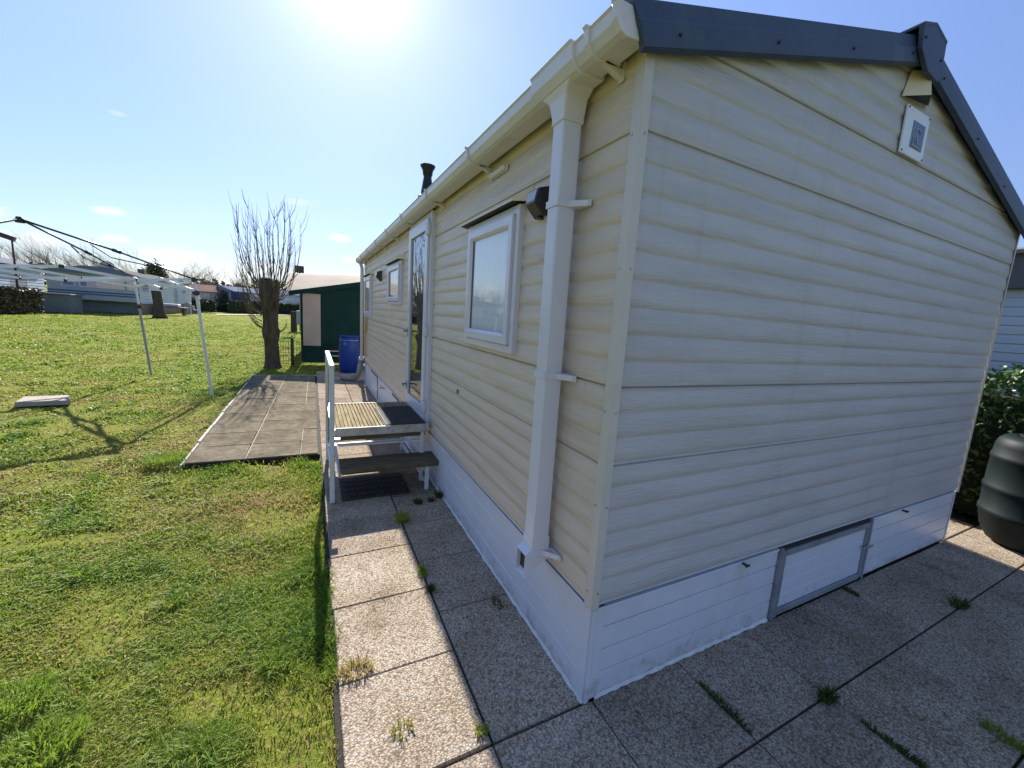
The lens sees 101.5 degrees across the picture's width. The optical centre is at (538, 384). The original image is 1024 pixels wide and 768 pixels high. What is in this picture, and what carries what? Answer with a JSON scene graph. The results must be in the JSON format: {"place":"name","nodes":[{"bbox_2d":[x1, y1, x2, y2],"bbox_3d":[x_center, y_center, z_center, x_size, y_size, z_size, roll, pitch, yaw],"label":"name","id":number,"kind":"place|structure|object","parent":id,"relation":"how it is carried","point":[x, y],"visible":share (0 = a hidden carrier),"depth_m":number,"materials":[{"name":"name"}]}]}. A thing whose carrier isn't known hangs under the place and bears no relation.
{"place":"outdoors","nodes":[
{"label":"outdoors","id":0,"kind":"place"},
{"bbox_2d":[0,284,364,767],"bbox_3d":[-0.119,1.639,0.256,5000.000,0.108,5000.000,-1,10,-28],"label":"lawn","id":1,"kind":"structure","parent":0,"point":[293,757],"depth_m":2.69,"materials":[{"name":"plant"}]},
{"bbox_2d":[0,232,18,286],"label":"lamp post","id":2,"kind":"object","parent":1,"relation":"on","point":[8,237],"visible":0.74,"depth_m":24.29,"materials":[{"name":"black metal"}]},
{"bbox_2d":[0,238,19,261],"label":"bare tree","id":3,"kind":"object","parent":1,"relation":"on","point":[8,250],"visible":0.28,"depth_m":56.03,"materials":[{"name":"plant"}]},
{"bbox_2d":[1,227,38,264],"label":"bare tree","id":4,"kind":"object","parent":1,"relation":"on","point":[25,260],"visible":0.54,"depth_m":55.68,"materials":[{"name":"grey plant"}]},
{"bbox_2d":[0,257,44,291],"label":"static caravan","id":5,"kind":"object","parent":1,"relation":"on","point":[26,283],"visible":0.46,"depth_m":27.55,"materials":[{"name":"white plastic"}]},
{"bbox_2d":[9,274,27,287],"bbox_3d":[-33.644,-6.634,27.038,0.278,0.950,2.371,-1,10,-28],"label":"window","id":6,"kind":"structure","parent":5,"relation":"in","point":[9,274],"depth_m":27.09,"materials":[{"name":"grey glass"}]},
{"bbox_2d":[0,285,45,313],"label":"russet hedge","id":7,"kind":"object","parent":1,"relation":"on","point":[19,299],"visible":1,"depth_m":21.52,"materials":[{"name":"brown plant"}]},
{"bbox_2d":[10,239,52,280],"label":"bare tree","id":8,"kind":"object","parent":1,"relation":"on","point":[32,254],"visible":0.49,"depth_m":57.91,"materials":[{"name":"plant"}]},
{"bbox_2d":[0,662,70,727],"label":"weed","id":9,"kind":"object","parent":1,"relation":"on","point":[6,711],"visible":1,"depth_m":1.64,"materials":[{"name":"green plant"}]},
{"bbox_2d":[22,238,61,273],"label":"bare tree","id":10,"kind":"object","parent":1,"relation":"on","point":[46,257],"visible":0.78,"depth_m":57.01,"materials":[{"name":"grey plant"}]},
{"bbox_2d":[14,395,70,406],"bbox_3d":[-6.819,0.220,5.795,0.524,0.065,0.419,-2,11,-36],"label":"concrete slab","id":11,"kind":"object","parent":1,"relation":"on","point":[25,401],"depth_m":5.70,"materials":[{"name":"grey concrete"}]},
{"bbox_2d":[0,703,96,767],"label":"weed","id":12,"kind":"object","parent":1,"relation":"on","point":[30,743],"visible":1,"depth_m":1.47,"materials":[{"name":"green plant"}]},
{"bbox_2d":[28,244,71,265],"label":"bare tree","id":13,"kind":"object","parent":1,"relation":"on","point":[55,254],"visible":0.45,"depth_m":58.96,"materials":[{"name":"grey plant"}]},
{"bbox_2d":[41,292,84,312],"bbox_3d":[-28.852,-4.921,24.949,1.950,1.100,1.800,-1,10,-28],"label":"storage box","id":14,"kind":"object","parent":1,"relation":"on","point":[63,302],"visible":0.66,"depth_m":24.54,"materials":[{"name":"grey plastic"}]},
{"bbox_2d":[50,240,85,265],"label":"bare tree","id":15,"kind":"object","parent":1,"relation":"on","point":[70,264],"visible":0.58,"depth_m":58.76,"materials":[{"name":"plant"}]},
{"bbox_2d":[62,247,98,265],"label":"bare tree","id":16,"kind":"object","parent":1,"relation":"on","point":[82,258],"visible":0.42,"depth_m":61.02,"materials":[{"name":"plant"}]},
{"bbox_2d":[78,247,110,266],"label":"bare tree","id":17,"kind":"object","parent":1,"relation":"on","point":[97,265],"visible":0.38,"depth_m":60.47,"materials":[{"name":"grey plant"}]},
{"bbox_2d":[79,245,121,267],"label":"bare tree","id":18,"kind":"object","parent":1,"relation":"on","point":[103,258],"visible":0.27,"depth_m":61.40,"materials":[{"name":"grey plant"}]},
{"bbox_2d":[0,216,213,395],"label":"gazebo frame","id":19,"kind":"object","parent":1,"relation":"on","point":[134,279],"visible":1,"depth_m":6.37,"materials":[{"name":"white paint"}]},
{"bbox_2d":[40,239,192,313],"bbox_3d":[-30.918,-7.934,31.582,4.679,4.700,10.889,0,10,-25],"label":"static caravan","id":20,"kind":"object","parent":1,"relation":"on","point":[104,297],"visible":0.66,"depth_m":27.83,"materials":[{"name":"white"}]},
{"bbox_2d":[60,275,74,285],"bbox_3d":[-29.956,-6.624,26.566,0.614,0.660,0.033,-1,10,-30],"label":"window","id":21,"kind":"structure","parent":20,"relation":"in","point":[62,283],"depth_m":26.58,"materials":[{"name":"grey glass"}]},
{"bbox_2d":[79,276,96,287],"bbox_3d":[-29.163,-6.639,27.032,0.828,0.660,0.041,-1,10,-30],"label":"window","id":22,"kind":"structure","parent":20,"relation":"in","point":[93,284],"depth_m":27.05,"materials":[{"name":"grey glass"}]},
{"bbox_2d":[97,281,113,288],"bbox_3d":[-28.498,-6.652,27.422,0.828,0.660,0.041,-1,10,-30],"label":"window","id":23,"kind":"structure","parent":20,"relation":"in","point":[99,284],"depth_m":27.45,"materials":[{"name":"grey glass"}]},
{"bbox_2d":[112,281,123,289],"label":"window","id":24,"kind":"structure","parent":20,"relation":"in","point":[119,287],"depth_m":27.78,"materials":[{"name":"grey glass"}]},
{"bbox_2d":[126,281,134,290],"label":"window","id":25,"kind":"structure","parent":20,"relation":"in","point":[128,282],"depth_m":28.06,"materials":[{"name":"white glass"}]},
{"bbox_2d":[141,282,148,292],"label":"window","id":26,"kind":"structure","parent":20,"relation":"in","point":[144,288],"depth_m":29.09,"materials":[{"name":"glass"}]},
{"bbox_2d":[173,288,178,303],"bbox_3d":[-29.721,-7.420,34.205,0.075,1.650,0.914,0,10,-27],"label":"door","id":27,"kind":"structure","parent":20,"relation":"in","point":[173,288],"depth_m":34.23,"materials":[{"name":"white plastic"}]},
{"bbox_2d":[111,245,138,271],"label":"bare tree","id":28,"kind":"object","parent":1,"relation":"on","point":[126,269],"visible":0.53,"depth_m":63.00,"materials":[{"name":"plant"}]},
{"bbox_2d":[141,258,169,277],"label":"conifer","id":29,"kind":"object","parent":1,"relation":"on","point":[158,271],"visible":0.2,"depth_m":61.84,"materials":[{"name":"green plant"}]},
{"bbox_2d":[27,262,286,291],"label":"tree line","id":30,"kind":"object","parent":1,"relation":"on","point":[222,283],"visible":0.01,"depth_m":101.02,"materials":[{"name":"plant"}]},
{"bbox_2d":[151,290,167,318],"bbox_3d":[-24.071,-5.074,26.481,0.840,1.710,0.840,-1,10,-28],"label":"tree stump","id":31,"kind":"object","parent":1,"relation":"on","point":[159,311],"visible":0.98,"depth_m":26.30,"materials":[{"name":"brown wood"}]},
{"bbox_2d":[136,448,189,465],"bbox_3d":[-3.617,0.696,4.036,0.406,0.078,0.401,-1,10,-28],"label":"weed","id":32,"kind":"object","parent":1,"relation":"on","point":[151,458],"visible":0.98,"depth_m":4.03,"materials":[{"name":"green plant"}]},
{"bbox_2d":[164,306,188,315],"bbox_3d":[-27.095,-5.468,30.881,1.700,0.600,1.200,-1,10,-28],"label":"garden table","id":33,"kind":"object","parent":1,"relation":"on","point":[184,311],"visible":0.55,"depth_m":30.83,"materials":[{"name":"brown wood"}]},
{"bbox_2d":[163,303,180,306],"bbox_3d":[-27.198,-5.865,30.747,1.200,0.190,0.800,-1,10,-28],"label":"white bundle","id":34,"kind":"object","parent":33,"relation":"on","point":[173,305],"visible":0.6,"depth_m":30.57,"materials":[{"name":"white plastic"}]},
{"bbox_2d":[164,260,204,282],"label":"bare tree","id":35,"kind":"object","parent":1,"relation":"on","point":[184,271],"visible":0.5,"depth_m":62.73,"materials":[{"name":"grey plant"}]},
{"bbox_2d":[183,302,191,313],"bbox_3d":[-28.116,-6.118,33.432,0.450,0.950,0.300,-1,10,-28],"label":"service post","id":36,"kind":"object","parent":1,"relation":"on","point":[187,304],"visible":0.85,"depth_m":33.35,"materials":[{"name":"grey plastic"}]},
{"bbox_2d":[191,295,200,313],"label":"caravan steps","id":37,"kind":"structure","parent":1,"relation":"on","point":[194,310],"depth_m":36.02,"materials":[{"name":"white paint"}]},
{"bbox_2d":[184,262,224,285],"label":"bare tree","id":38,"kind":"object","parent":1,"relation":"on","point":[208,282],"visible":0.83,"depth_m":56.22,"materials":[{"name":"plant"}]},
{"bbox_2d":[191,298,217,312],"bbox_3d":[-32.103,-7.530,39.539,1.215,1.377,3.384,4,9,0],"label":"clipped hedge","id":39,"kind":"object","parent":1,"relation":"on","point":[206,305],"visible":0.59,"depth_m":39.87,"materials":[{"name":"green plant"}]},
{"bbox_2d":[189,283,225,303],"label":"static caravan","id":40,"kind":"object","parent":1,"relation":"on","point":[208,292],"visible":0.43,"depth_m":45.40,"materials":[{"name":"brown plastic"}]},
{"bbox_2d":[203,293,212,299],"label":"window","id":41,"kind":"structure","parent":40,"relation":"in","point":[209,296],"depth_m":45.20,"materials":[{"name":"white glass"}]},
{"bbox_2d":[214,290,229,303],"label":"bush","id":42,"kind":"object","parent":1,"relation":"on","point":[224,299],"visible":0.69,"depth_m":45.99,"materials":[{"name":"green plant"}]},
{"bbox_2d":[216,303,227,311],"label":"clipped hedge","id":43,"kind":"object","parent":1,"relation":"on","point":[222,307],"visible":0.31,"depth_m":44.93,"materials":[{"name":"green plant"}]},
{"bbox_2d":[221,268,261,287],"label":"bare tree","id":44,"kind":"object","parent":1,"relation":"on","point":[249,285],"visible":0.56,"depth_m":52.72,"materials":[{"name":"brown plant"}]},
{"bbox_2d":[228,299,261,312],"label":"clipped hedge","id":45,"kind":"object","parent":1,"relation":"on","point":[236,306],"visible":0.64,"depth_m":44.12,"materials":[{"name":"green plant"}]},
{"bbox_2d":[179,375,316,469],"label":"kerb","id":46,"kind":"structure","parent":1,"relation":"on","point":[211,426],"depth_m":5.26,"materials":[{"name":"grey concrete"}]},
{"bbox_2d":[216,285,280,302],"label":"static caravan","id":47,"kind":"object","parent":1,"relation":"on","point":[233,292],"visible":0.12,"depth_m":46.34,"materials":[{"name":"blue fabric"}]},
{"bbox_2d":[227,189,307,368],"bbox_3d":[-6.362,-2.438,9.943,1.602,4.132,1.640,-1,10,-28],"label":"pollard willow","id":48,"kind":"object","parent":1,"relation":"on","point":[269,293],"visible":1,"depth_m":9.89,"materials":[{"name":"brown plant"}]},
{"bbox_2d":[278,302,298,314],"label":"clipped hedge","id":49,"kind":"object","parent":1,"relation":"on","point":[285,308],"visible":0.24,"depth_m":50.52,"materials":[{"name":"green plant"}]},
{"bbox_2d":[279,290,298,304],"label":"static caravan","id":50,"kind":"object","parent":1,"relation":"on","point":[291,299],"visible":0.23,"depth_m":52.44,"materials":[{"name":"white plastic"}]},
{"bbox_2d":[285,298,294,304],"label":"window","id":51,"kind":"structure","parent":50,"relation":"in","point":[287,300],"depth_m":52.41,"materials":[{"name":"blue glass"}]},
{"bbox_2d":[279,338,302,365],"bbox_3d":[-6.375,-0.821,10.632,0.650,0.730,0.078,-1,10,-28],"label":"wire fence","id":52,"kind":"object","parent":1,"relation":"on","point":[292,344],"visible":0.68,"depth_m":10.65,"materials":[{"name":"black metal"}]},
{"bbox_2d":[290,311,300,331],"bbox_3d":[-13.195,-3.541,23.457,1.270,1.170,0.400,-1,10,-28],"label":"wooden post","id":53,"kind":"object","parent":1,"relation":"on","point":[295,318],"visible":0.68,"depth_m":23.11,"materials":[{"name":"brown wood"}]},
{"bbox_2d":[295,265,303,330],"bbox_3d":[-13.199,-4.739,23.073,0.440,3.550,0.200,-1,10,-28],"label":"lamp post","id":54,"kind":"object","parent":1,"relation":"on","point":[301,268],"visible":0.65,"depth_m":22.80,"materials":[{"name":"black metal"}]},
{"bbox_2d":[286,273,364,362],"bbox_3d":[-6.233,-2.317,13.580,3.160,2.651,5.115,-1,10,-28],"label":"awning tent","id":55,"kind":"object","parent":1,"relation":"on","point":[330,312],"visible":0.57,"depth_m":11.23,"materials":[{"name":"green fabric"}]},
{"bbox_2d":[303,293,320,345],"bbox_3d":[-5.982,-1.709,11.009,0.410,1.360,0.058,-1,10,-28],"label":"net window","id":56,"kind":"structure","parent":55,"relation":"in","point":[311,302],"depth_m":11.01,"materials":[{"name":"beige fabric"}]},
{"bbox_2d":[986,247,1023,393],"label":"neighbour home","id":57,"kind":"object","parent":1,"relation":"on","point":[1008,349],"depth_m":4.59,"materials":[{"name":"plastic"}]},
{"bbox_2d":[218,314,258,314],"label":"footpath","id":58,"kind":"structure","parent":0,"point":[237,314],"depth_m":39.94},
{"bbox_2d":[182,375,319,469],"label":"patio","id":59,"kind":"structure","parent":0,"point":[289,418],"depth_m":5.39,"materials":[{"name":"concrete"}]},
{"bbox_2d":[0,0,1023,288],"label":"sky","id":60,"kind":"structure","parent":0,"point":[130,124],"materials":[{"name":"blue"}]},
{"bbox_2d":[315,371,1023,767],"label":"path","id":61,"kind":"structure","parent":0,"point":[932,695],"depth_m":1.99,"materials":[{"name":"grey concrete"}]},
{"bbox_2d":[339,335,358,372],"bbox_3d":[-4.596,-0.744,10.120,0.456,0.890,0.456,-1,10,-28],"label":"blue drum","id":62,"kind":"object","parent":61,"relation":"on","point":[348,353],"visible":1,"depth_m":9.95,"materials":[{"name":"plastic"}]},
{"bbox_2d":[334,649,376,681],"bbox_3d":[-0.813,1.256,1.855,0.171,0.045,0.175,8,10,25],"label":"weed","id":63,"kind":"object","parent":61,"relation":"on","point":[355,663],"visible":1,"depth_m":1.86,"materials":[{"name":"yellow plant"}]},
{"bbox_2d":[339,472,409,500],"bbox_3d":[-1.498,0.912,3.789,0.550,0.013,0.500,-1,10,-28],"label":"rubber mat","id":64,"kind":"object","parent":61,"relation":"on","point":[362,487],"visible":1,"depth_m":3.75,"materials":[{"name":"black rubber"}]},
{"bbox_2d":[325,351,438,502],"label":"entrance steps","id":65,"kind":"structure","parent":61,"relation":"on","point":[352,421],"depth_m":3.75,"materials":[{"name":"white paint"}]},
{"bbox_2d":[375,406,425,424],"bbox_3d":[-1.386,0.296,4.146,0.360,0.011,0.740,-1,10,-28],"label":"doormat","id":66,"kind":"object","parent":65,"relation":"on","point":[395,415],"visible":1,"depth_m":4.08,"materials":[{"name":"black rubber"}]},
{"bbox_2d":[386,714,413,740],"bbox_3d":[-0.531,1.320,1.611,0.104,0.035,0.120,11,11,39],"label":"weed","id":67,"kind":"object","parent":61,"relation":"on","point":[398,729],"visible":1,"depth_m":1.61,"materials":[{"name":"green plant"}]},
{"bbox_2d":[392,507,414,523],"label":"weed","id":68,"kind":"object","parent":61,"relation":"on","point":[402,518],"visible":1,"depth_m":3.19,"materials":[{"name":"green plant"}]},
{"bbox_2d":[413,497,423,504],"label":"weed","id":69,"kind":"object","parent":61,"relation":"on","point":[416,501],"visible":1,"depth_m":3.51,"materials":[{"name":"green plant"}]},
{"bbox_2d":[416,563,428,578],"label":"weed","id":70,"kind":"object","parent":61,"relation":"on","point":[423,573],"visible":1,"depth_m":2.58,"materials":[{"name":"green plant"}]},
{"bbox_2d":[423,581,435,592],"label":"weed","id":71,"kind":"object","parent":61,"relation":"on","point":[430,587],"visible":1,"depth_m":2.44,"materials":[{"name":"green plant"}]},
{"bbox_2d":[430,487,443,497],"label":"weed","id":72,"kind":"object","parent":61,"relation":"on","point":[439,495],"visible":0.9,"depth_m":3.65,"materials":[{"name":"green plant"}]},
{"bbox_2d":[472,717,490,737],"bbox_3d":[-0.222,1.340,1.624,0.078,0.034,0.087,3,9,-9],"label":"weed","id":73,"kind":"object","parent":61,"relation":"on","point":[478,728],"visible":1,"depth_m":1.63,"materials":[{"name":"green plant"}]},
{"bbox_2d":[491,595,502,609],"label":"weed","id":74,"kind":"object","parent":61,"relation":"on","point":[500,608],"visible":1,"depth_m":2.37,"materials":[{"name":"green plant"}]},
{"bbox_2d":[356,0,1023,704],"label":"mobile home","id":75,"kind":"object","parent":61,"relation":"on","point":[676,340],"visible":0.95,"depth_m":2.01,"materials":[{"name":"beige plastic"}]},
{"bbox_2d":[339,360,363,380],"bbox_3d":[-4.035,-0.316,8.999,0.524,0.464,0.181,5,9,4],"label":"drain hose","id":76,"kind":"object","parent":75,"relation":"attached to","point":[356,376],"visible":1,"depth_m":8.95,"materials":[{"name":"grey plastic"}]},
{"bbox_2d":[364,299,366,356],"bbox_3d":[-3.489,-1.254,8.411,0.048,1.381,0.116,-1,10,-28],"label":"yellow hose","id":77,"kind":"object","parent":75,"relation":"hanging from","point":[365,326],"visible":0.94,"depth_m":8.41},
{"bbox_2d":[362,270,372,317],"bbox_3d":[-3.331,-1.755,8.104,0.080,0.863,1.190,-1,10,-28],"label":"window","id":78,"kind":"structure","parent":75,"relation":"in","point":[368,282],"depth_m":7.96,"materials":[{"name":"white plastic"}]},
{"bbox_2d":[384,253,404,304],"bbox_3d":[-1.918,-1.371,5.506,0.080,0.618,1.130,-1,10,-28],"label":"window","id":79,"kind":"structure","parent":75,"relation":"in","point":[395,266],"depth_m":5.44,"materials":[{"name":"white plastic"}]},
{"bbox_2d":[401,210,435,422],"bbox_3d":[-1.264,-0.654,4.266,0.125,1.990,0.955,-1,10,-28],"label":"door","id":80,"kind":"structure","parent":75,"relation":"in","point":[421,262],"depth_m":4.24,"materials":[{"name":"white plastic"}]},
{"bbox_2d":[460,185,533,353],"bbox_3d":[-0.317,-0.660,2.565,0.080,0.865,0.974,-1,10,-28],"label":"window","id":81,"kind":"structure","parent":75,"relation":"in","point":[495,235],"depth_m":2.48,"materials":[{"name":"white plastic"}]},
{"bbox_2d":[698,676,755,734],"bbox_3d":[0.802,1.388,1.812,0.067,0.028,0.290,-1,10,-28],"label":"weed","id":82,"kind":"object","parent":61,"relation":"on","point":[715,696],"visible":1,"depth_m":1.80,"materials":[{"name":"green plant"}]},
{"bbox_2d":[811,682,843,705],"bbox_3d":[1.303,1.401,1.890,0.159,0.049,0.140,-1,10,-28],"label":"weed","id":83,"kind":"object","parent":61,"relation":"on","point":[831,699],"visible":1,"depth_m":1.89,"materials":[{"name":"green plant"}]},
{"bbox_2d":[840,585,861,597],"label":"weed","id":84,"kind":"object","parent":61,"relation":"on","point":[847,589],"visible":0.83,"depth_m":2.71,"materials":[{"name":"green plant"}]},
{"bbox_2d":[854,713,933,767],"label":"weed","id":85,"kind":"object","parent":61,"relation":"on","point":[904,751],"visible":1,"depth_m":1.68,"materials":[{"name":"green plant"}]},
{"bbox_2d":[945,593,971,609],"bbox_3d":[2.670,1.385,2.650,0.149,0.042,0.171,8,9,21],"label":"weed","id":86,"kind":"object","parent":61,"relation":"on","point":[956,601],"visible":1,"depth_m":2.65,"materials":[{"name":"green plant"}]},
{"bbox_2d":[952,363,1023,516],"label":"laurel hedge","id":87,"kind":"object","parent":61,"relation":"on","point":[999,414],"visible":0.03,"depth_m":3.92,"materials":[{"name":"green plant"}]},
{"bbox_2d":[976,433,1023,553],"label":"water butt","id":88,"kind":"object","parent":61,"relation":"on","point":[1000,504],"visible":1,"depth_m":3.43,"materials":[{"name":"black plastic"}]},
{"bbox_2d":[978,715,1023,754],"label":"weed","id":89,"kind":"object","parent":61,"relation":"on","point":[986,722],"visible":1,"depth_m":1.76,"materials":[{"name":"green plant"}]}
]}

